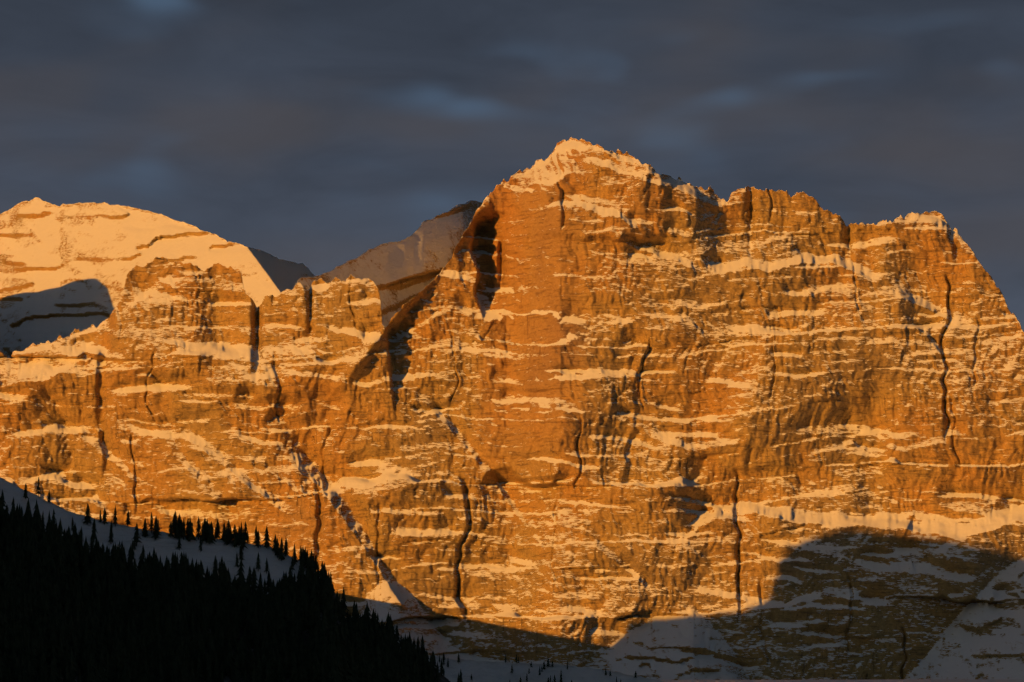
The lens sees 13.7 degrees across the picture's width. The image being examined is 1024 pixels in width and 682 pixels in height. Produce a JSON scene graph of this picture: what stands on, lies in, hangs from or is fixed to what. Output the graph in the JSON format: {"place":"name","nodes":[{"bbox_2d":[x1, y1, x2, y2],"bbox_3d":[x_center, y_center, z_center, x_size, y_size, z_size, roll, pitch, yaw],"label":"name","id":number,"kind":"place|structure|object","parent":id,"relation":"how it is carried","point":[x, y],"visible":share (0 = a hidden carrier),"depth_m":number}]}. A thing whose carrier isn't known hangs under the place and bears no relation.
{"place":"outdoors","nodes":[
{"label":"outdoors","id":0,"kind":"place"},
{"bbox_2d":[0,197,314,356],"bbox_3d":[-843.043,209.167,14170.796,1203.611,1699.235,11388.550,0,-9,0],"label":"peak","id":1,"kind":"structure","parent":0,"point":[65,269],"depth_m":9503.27},
{"bbox_2d":[0,527,449,681],"bbox_3d":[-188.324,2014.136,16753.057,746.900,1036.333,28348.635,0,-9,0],"label":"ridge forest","id":2,"kind":"object","parent":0,"point":[305,636],"visible":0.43,"depth_m":2949.95},
{"bbox_2d":[0,497,462,681],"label":"forest spruces","id":3,"kind":"object","parent":2,"relation":"on","point":[43,570],"visible":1,"depth_m":2930.86},
{"bbox_2d":[0,477,663,681],"bbox_3d":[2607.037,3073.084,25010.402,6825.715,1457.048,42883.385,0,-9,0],"label":"ridge snow","id":4,"kind":"structure","parent":0,"point":[164,545],"depth_m":4298.67},
{"bbox_2d":[0,477,636,681],"bbox_3d":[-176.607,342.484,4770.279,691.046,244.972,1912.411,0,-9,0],"label":"conifer trees","id":5,"kind":"object","parent":4,"relation":"on","point":[178,529],"visible":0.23,"depth_m":4296.94},
{"bbox_2d":[292,200,482,326],"bbox_3d":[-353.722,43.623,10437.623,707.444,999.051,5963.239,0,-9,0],"label":"ridge","id":6,"kind":"structure","parent":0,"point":[399,274],"depth_m":8225.79},
{"bbox_2d":[0,137,1023,679],"bbox_3d":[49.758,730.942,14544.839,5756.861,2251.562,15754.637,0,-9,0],"label":"rocky mountain","id":7,"kind":"structure","parent":0,"point":[580,403],"depth_m":7190.90},
{"bbox_2d":[0,0,1023,331],"label":"sky","id":8,"kind":"structure","parent":0,"point":[319,135]},
{"bbox_2d":[660,679,1023,681],"bbox_3d":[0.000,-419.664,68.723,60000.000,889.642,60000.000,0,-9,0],"label":"terrain","id":9,"kind":"structure","parent":0,"point":[948,680],"depth_m":6497.42}
]}

